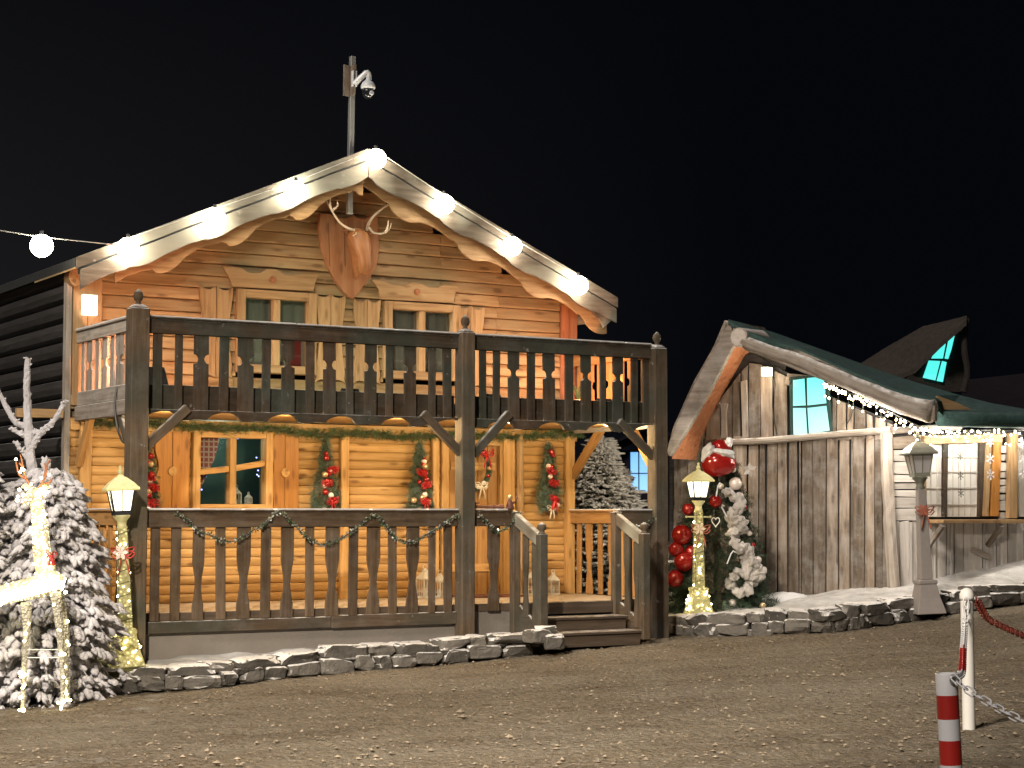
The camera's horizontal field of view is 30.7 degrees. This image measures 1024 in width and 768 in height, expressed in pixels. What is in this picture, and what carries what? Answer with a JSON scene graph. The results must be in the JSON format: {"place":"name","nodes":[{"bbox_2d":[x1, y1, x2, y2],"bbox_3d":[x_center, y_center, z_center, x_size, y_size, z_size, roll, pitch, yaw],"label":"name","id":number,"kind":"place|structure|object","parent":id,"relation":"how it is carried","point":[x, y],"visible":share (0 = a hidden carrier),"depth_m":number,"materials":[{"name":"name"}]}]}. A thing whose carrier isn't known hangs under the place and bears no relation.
{"place":"outdoors","nodes":[
{"label":"outdoors","id":0,"kind":"place"},
{"bbox_2d":[149,367,168,384],"bbox_3d":[-3.874,-0.037,20.347,0.220,0.310,0.224,2,-5,-31],"label":"floodlight","id":1,"kind":"object","parent":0,"point":[164,380],"visible":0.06,"depth_m":20.34,"materials":[{"name":"black plastic"}]},
{"bbox_2d":[340,388,359,391],"bbox_3d":[-1.860,0.124,21.491,0.220,0.146,0.120,2,-5,-31],"label":"floodlight","id":2,"kind":"object","parent":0,"point":[344,389],"visible":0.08,"depth_m":21.50,"materials":[{"name":"black plastic"}]},
{"bbox_2d":[0,550,1023,767],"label":"ground","id":3,"kind":"structure","parent":0,"point":[231,723],"depth_m":15.43,"materials":[{"name":"brown soil"}]},
{"bbox_2d":[0,472,20,684],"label":"flocked spruce","id":4,"kind":"object","parent":3,"relation":"on","point":[3,563],"visible":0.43,"depth_m":18.31,"materials":[{"name":"white plant"}]},
{"bbox_2d":[0,454,71,711],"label":"light reindeer","id":5,"kind":"object","parent":3,"relation":"on","point":[48,579],"visible":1,"depth_m":17.50},
{"bbox_2d":[0,357,132,708],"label":"flocked spruce","id":6,"kind":"object","parent":3,"relation":"on","point":[80,562],"visible":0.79,"depth_m":18.43,"materials":[{"name":"white plant"}]},
{"bbox_2d":[100,647,502,673],"bbox_3d":[-4.843,2.981,19.773,10.511,0.347,2.332,2,-4,-24],"label":"snowy bed","id":7,"kind":"object","parent":3,"relation":"on","point":[195,658],"visible":0.23,"depth_m":19.90,"materials":[{"name":"white snow"}]},
{"bbox_2d":[103,625,564,692],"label":"stone wall","id":8,"kind":"structure","parent":3,"relation":"on","point":[319,660],"depth_m":20.14,"materials":[{"name":"grey stone"}]},
{"bbox_2d":[102,465,144,667],"bbox_3d":[-4.010,1.871,19.251,0.344,2.065,0.344,-1,-3,-20],"label":"lamp post","id":9,"kind":"object","parent":8,"relation":"on","point":[120,489],"visible":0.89,"depth_m":19.17,"materials":[{"name":"metal"}]},
{"bbox_2d":[0,149,668,661],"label":"chalet","id":10,"kind":"object","parent":3,"relation":"on","point":[248,313],"visible":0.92,"depth_m":22.23,"materials":[{"name":"brown wood"}]},
{"bbox_2d":[81,295,96,315],"bbox_3d":[-4.862,-0.908,21.486,0.170,0.230,0.062,2,-5,-31],"label":"wall lamp","id":11,"kind":"object","parent":10,"relation":"attached to","point":[89,305],"visible":1,"depth_m":21.46,"materials":[{"name":"white"}]},
{"bbox_2d":[114,386,123,443],"bbox_3d":[-4.188,0.326,20.008,0.063,0.637,0.438,2,-5,-31],"label":"loose cable","id":12,"kind":"object","parent":10,"relation":"hanging from","point":[116,422],"visible":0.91,"depth_m":20.10,"materials":[{"name":"black plastic"}]},
{"bbox_2d":[147,449,161,507],"bbox_3d":[-4.220,1.173,21.677,0.406,0.885,0.242,2,-5,-31],"label":"hanging swag","id":13,"kind":"object","parent":10,"relation":"hanging from","point":[154,500],"visible":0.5,"depth_m":21.64,"materials":[{"name":"red plant"}]},
{"bbox_2d":[190,430,273,509],"bbox_3d":[-3.403,1.050,22.431,1.026,0.960,0.308,2,-5,-31],"label":"window","id":14,"kind":"structure","parent":10,"relation":"in","point":[204,446],"depth_m":22.34,"materials":[{"name":"orange wood"}]},
{"bbox_2d":[236,485,241,503],"bbox_3d":[-3.344,1.347,22.641,0.107,0.251,0.107,2,-5,-29],"label":"candle lantern","id":15,"kind":"object","parent":10,"relation":"on","point":[239,500],"visible":0.45,"depth_m":22.62,"materials":[{"name":"white paint"}]},
{"bbox_2d":[244,492,252,503],"bbox_3d":[-3.207,1.394,22.720,0.071,0.169,0.071,-4,-5,44],"label":"candle lantern","id":16,"kind":"object","parent":10,"relation":"on","point":[247,497],"visible":0.79,"depth_m":22.71,"materials":[{"name":"white paint"}]},
{"bbox_2d":[232,288,316,375],"bbox_3d":[-2.906,-0.624,22.793,1.050,1.010,0.215,2,-5,-31],"label":"window","id":17,"kind":"structure","parent":10,"relation":"in","point":[250,304],"depth_m":22.78,"materials":[{"name":"brown wood"}]},
{"bbox_2d":[0,145,587,294],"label":"festoon lights","id":18,"kind":"object","parent":10,"relation":"attached to","point":[41,244],"visible":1,"depth_m":22.07,"materials":[{"name":"white glass"}]},
{"bbox_2d":[174,510,459,547],"bbox_3d":[-2.095,1.607,20.726,3.479,0.430,0.087,2,-5,-31],"label":"tinsel garland","id":19,"kind":"object","parent":10,"relation":"attached to","point":[401,540],"visible":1,"depth_m":20.67,"materials":[{"name":"plastic"}]},
{"bbox_2d":[308,436,343,507],"bbox_3d":[-2.274,1.159,22.849,0.475,1.067,0.239,2,-5,-31],"label":"hanging swag","id":20,"kind":"object","parent":10,"relation":"attached to","point":[328,482],"visible":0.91,"depth_m":22.82,"materials":[{"name":"green plant"}]},
{"bbox_2d":[93,418,585,443],"bbox_3d":[-1.975,0.594,23.119,6.923,0.319,0.246,2,-5,-31],"label":"garland","id":21,"kind":"object","parent":10,"relation":"attached to","point":[298,432],"visible":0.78,"depth_m":22.97,"materials":[{"name":"green plant"}]},
{"bbox_2d":[317,199,391,298],"bbox_3d":[-1.929,-1.769,23.188,1.020,1.413,0.522,2,-5,-31],"label":"deer head plaque","id":22,"kind":"object","parent":10,"relation":"attached to","point":[349,247],"visible":0.97,"depth_m":23.16,"materials":[{"name":"brown wood"}]},
{"bbox_2d":[343,56,374,214],"bbox_3d":[-1.888,-3.091,23.079,0.403,1.985,0.182,-1,-4,17],"label":"camera mast","id":23,"kind":"object","parent":10,"relation":"attached to","point":[351,80],"visible":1,"depth_m":23.11,"materials":[{"name":"grey metal"}]},
{"bbox_2d":[404,441,434,508],"bbox_3d":[-1.150,1.224,23.523,0.479,1.031,0.244,2,-5,-31],"label":"hanging swag","id":24,"kind":"object","parent":10,"relation":"attached to","point":[421,497],"visible":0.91,"depth_m":23.49,"materials":[{"name":"green plant"}]},
{"bbox_2d":[380,300,459,381],"bbox_3d":[-1.183,-0.538,23.824,1.090,0.980,0.215,2,-5,-31],"label":"window","id":25,"kind":"structure","parent":10,"relation":"in","point":[395,314],"depth_m":23.80,"materials":[{"name":"brown wood"}]},
{"bbox_2d":[416,564,427,597],"bbox_3d":[-1.088,2.467,23.372,0.178,0.416,0.178,3,-5,-40],"label":"candle lantern","id":26,"kind":"object","parent":10,"relation":"on","point":[422,575],"visible":0.72,"depth_m":23.33,"materials":[{"name":"white paint"}]},
{"bbox_2d":[435,570,442,597],"bbox_3d":[-0.905,2.510,23.479,0.147,0.344,0.147,-3,-5,41],"label":"candle lantern","id":27,"kind":"object","parent":10,"relation":"on","point":[439,580],"visible":0.79,"depth_m":23.42,"materials":[{"name":"white paint"}]},
{"bbox_2d":[439,439,502,594],"bbox_3d":[-0.513,1.714,24.058,0.960,2.000,0.130,2,-5,-31],"label":"door","id":28,"kind":"structure","parent":10,"relation":"in","point":[494,492],"depth_m":24.09,"materials":[{"name":"orange wood"}]},
{"bbox_2d":[475,449,493,499],"bbox_3d":[-0.471,1.122,23.937,0.554,0.720,0.182,2,-5,-31],"label":"door wreath","id":29,"kind":"object","parent":10,"relation":"attached to","point":[484,483],"depth_m":23.97,"materials":[{"name":"red plant"}]},
{"bbox_2d":[452,594,522,597],"bbox_3d":[-0.335,2.683,23.636,0.840,0.020,0.500,2,-5,-31],"label":"doormat","id":30,"kind":"object","parent":10,"relation":"on","point":[486,595],"visible":0.36,"depth_m":23.52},
{"bbox_2d":[475,502,504,508],"bbox_3d":[-0.274,1.431,21.958,0.408,0.085,0.048,2,-5,-31],"label":"red stick","id":31,"kind":"object","parent":10,"relation":"on","point":[491,506],"visible":1,"depth_m":21.95,"materials":[{"name":"red wood"}]},
{"bbox_2d":[478,514,514,533],"bbox_3d":[-0.158,1.643,21.891,0.549,0.242,0.076,2,-5,-31],"label":"tinsel garland","id":32,"kind":"object","parent":10,"relation":"attached to","point":[498,531],"visible":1,"depth_m":21.86,"materials":[{"name":"plastic"}]},
{"bbox_2d":[506,495,517,509],"bbox_3d":[-0.011,1.395,22.049,0.171,0.179,0.100,2,-5,-31],"label":"rail figurine","id":33,"kind":"object","parent":10,"relation":"on","point":[509,504],"visible":1,"depth_m":22.01,"materials":[{"name":"gold metal"}]},
{"bbox_2d":[528,570,532,594],"bbox_3d":[0.283,2.539,24.193,0.165,0.386,0.165,4,-6,-44],"label":"candle lantern","id":34,"kind":"object","parent":10,"relation":"on","point":[530,577],"visible":0.2,"depth_m":24.15,"materials":[{"name":"white paint"}]},
{"bbox_2d":[535,441,562,518],"bbox_3d":[0.498,1.253,24.513,0.478,1.030,0.243,2,-5,-31],"label":"hanging swag","id":35,"kind":"object","parent":10,"relation":"attached to","point":[549,473],"visible":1,"depth_m":24.47,"materials":[{"name":"green plant"}]},
{"bbox_2d":[548,569,559,594],"bbox_3d":[0.535,2.580,24.342,0.138,0.324,0.138,2,-4,-26],"label":"candle lantern","id":36,"kind":"object","parent":10,"relation":"on","point":[553,584],"visible":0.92,"depth_m":24.31,"materials":[{"name":"white paint"}]},
{"bbox_2d":[573,385,579,399],"bbox_3d":[0.865,0.176,24.063,0.383,0.396,0.392,2,-5,-31],"label":"potted plant","id":37,"kind":"object","parent":10,"relation":"on","point":[576,393],"visible":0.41,"depth_m":24.05,"materials":[{"name":"green plant"}]},
{"bbox_2d":[635,517,654,527],"bbox_3d":[1.651,1.704,22.976,0.347,0.187,0.072,2,-5,-31],"label":"tinsel garland","id":38,"kind":"object","parent":10,"relation":"attached to","point":[652,520],"visible":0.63,"depth_m":23.00,"materials":[{"name":"plastic"}]},
{"bbox_2d":[575,435,673,601],"bbox_3d":[1.307,1.961,27.398,2.605,2.647,2.538,3,-5,-38],"label":"flocked spruce","id":39,"kind":"object","parent":3,"relation":"on","point":[605,480],"visible":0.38,"depth_m":27.15,"materials":[{"name":"white plant"}]},
{"bbox_2d":[616,429,671,570],"bbox_3d":[2.774,2.362,37.061,2.150,3.100,2.900,0,-4,6],"label":"kiosk","id":40,"kind":"object","parent":3,"relation":"on","point":[634,462],"visible":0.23,"depth_m":35.99,"materials":[{"name":"black"}]},
{"bbox_2d":[629,451,647,491],"bbox_3d":[2.452,1.694,35.976,0.378,0.792,0.052,0,-4,6],"label":"window","id":41,"kind":"structure","parent":40,"relation":"in","point":[637,465],"depth_m":35.98,"materials":[{"name":"teal glass"}]},
{"bbox_2d":[668,316,1023,599],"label":"plank shed","id":42,"kind":"structure","parent":3,"relation":"on","point":[830,485],"depth_m":25.73,"materials":[{"name":"grey wood"}]},
{"bbox_2d":[789,375,832,434],"bbox_3d":[4.124,0.296,25.746,0.670,0.863,0.050,-3,-5,38],"label":"window","id":43,"kind":"structure","parent":42,"relation":"in","point":[810,411],"depth_m":25.74,"materials":[{"name":"teal glass"}]},
{"bbox_2d":[823,382,1020,445],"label":"icicle lights","id":44,"kind":"object","parent":42,"relation":"hanging from","point":[825,384],"visible":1,"depth_m":24.80,"materials":[{"name":"plastic"}]},
{"bbox_2d":[958,452,963,496],"bbox_3d":[6.086,1.112,25.319,0.100,0.851,0.018,2,-5,-30],"label":"snowflake string","id":45,"kind":"object","parent":42,"relation":"hanging from","point":[960,476],"visible":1,"depth_m":25.30,"materials":[{"name":"plastic"}]},
{"bbox_2d":[922,434,1001,516],"bbox_3d":[6.165,1.246,25.593,1.475,1.146,0.085,2,-5,-30],"label":"counter window","id":46,"kind":"structure","parent":42,"relation":"in","point":[981,494],"depth_m":25.64,"materials":[{"name":"white wood"}]},
{"bbox_2d":[986,436,993,479],"bbox_3d":[6.561,1.007,25.603,0.136,0.624,0.016,2,-5,-30],"label":"snowflake string","id":47,"kind":"object","parent":42,"relation":"hanging from","point":[990,457],"visible":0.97,"depth_m":25.60,"materials":[{"name":"plastic"}]},
{"bbox_2d":[1018,437,1023,477],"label":"snowflake string","id":48,"kind":"object","parent":42,"relation":"hanging from","point":[1022,458],"visible":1,"depth_m":25.90,"materials":[{"name":"plastic"}]},
{"bbox_2d":[669,580,1023,636],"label":"stone wall","id":49,"kind":"structure","parent":3,"relation":"on","point":[847,616],"depth_m":23.01,"materials":[{"name":"grey stone"}]},
{"bbox_2d":[899,432,945,614],"bbox_3d":[5.237,1.765,23.828,0.385,2.313,0.385,-2,-4,-9],"label":"lamp post","id":50,"kind":"object","parent":49,"relation":"on","point":[918,454],"visible":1,"depth_m":23.74,"materials":[{"name":"grey metal"}]},
{"bbox_2d":[935,672,962,767],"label":"striped bollard","id":51,"kind":"object","parent":3,"relation":"on","point":[949,730],"visible":0.99,"depth_m":9.46,"materials":[{"name":"white plastic"}]},
{"bbox_2d":[953,597,968,680],"bbox_3d":[2.678,1.497,11.096,0.065,0.318,3.367,-1,-4,14],"label":"plastic chain","id":52,"kind":"object","parent":51,"relation":"hanging from","point":[961,672],"visible":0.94,"depth_m":11.41,"materials":[{"name":"plastic"}]},
{"bbox_2d":[950,673,1023,723],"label":"plastic chain","id":53,"kind":"object","parent":51,"relation":"hanging from","point":[964,687],"visible":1,"depth_m":9.26,"materials":[{"name":"plastic"}]},
{"bbox_2d":[959,588,977,729],"bbox_3d":[3.123,1.907,12.767,0.113,1.024,0.099,3,-5,-37],"label":"white bollard","id":54,"kind":"object","parent":3,"relation":"on","point":[968,711],"visible":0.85,"depth_m":12.73,"materials":[{"name":"metal"}]},
{"bbox_2d":[973,595,1023,638],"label":"plastic chain","id":55,"kind":"object","parent":54,"relation":"hanging from","point":[981,610],"visible":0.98,"depth_m":13.99,"materials":[{"name":"red plastic"}]},
{"bbox_2d":[0,0,1023,481],"label":"sky","id":56,"kind":"structure","parent":0,"point":[844,178],"materials":[{"name":"black"}]},
{"bbox_2d":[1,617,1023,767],"bbox_3d":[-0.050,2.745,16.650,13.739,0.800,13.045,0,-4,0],"label":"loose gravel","id":57,"kind":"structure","parent":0,"point":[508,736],"depth_m":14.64,"materials":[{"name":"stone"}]},
{"bbox_2d":[669,560,1023,616],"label":"snowy bank","id":58,"kind":"structure","parent":0,"point":[1011,572],"depth_m":24.81,"materials":[{"name":"white snow"}]},
{"bbox_2d":[682,462,714,613],"bbox_3d":[2.390,1.986,23.921,0.355,1.962,0.327,1,-4,-14],"label":"lamp post","id":59,"kind":"object","parent":58,"relation":"on","point":[698,481],"visible":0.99,"depth_m":23.85,"materials":[{"name":"metal"}]},
{"bbox_2d":[668,437,779,614],"bbox_3d":[2.742,1.969,24.846,1.714,2.478,1.620,0,-4,0],"label":"christmas tree","id":60,"kind":"object","parent":58,"relation":"on","point":[716,460],"visible":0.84,"depth_m":24.36,"materials":[{"name":"green plant"}]},
{"bbox_2d":[762,592,807,603],"bbox_3d":[3.614,2.963,25.046,0.754,0.349,0.422,0,-4,0],"label":"snow heap","id":61,"kind":"object","parent":58,"relation":"on","point":[783,596],"visible":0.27,"depth_m":24.94,"materials":[{"name":"white snow"}]},
{"bbox_2d":[961,373,1023,408],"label":"roof","id":62,"kind":"structure","parent":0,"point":[1006,390],"depth_m":35.27,"materials":[{"name":"black"}]}
]}

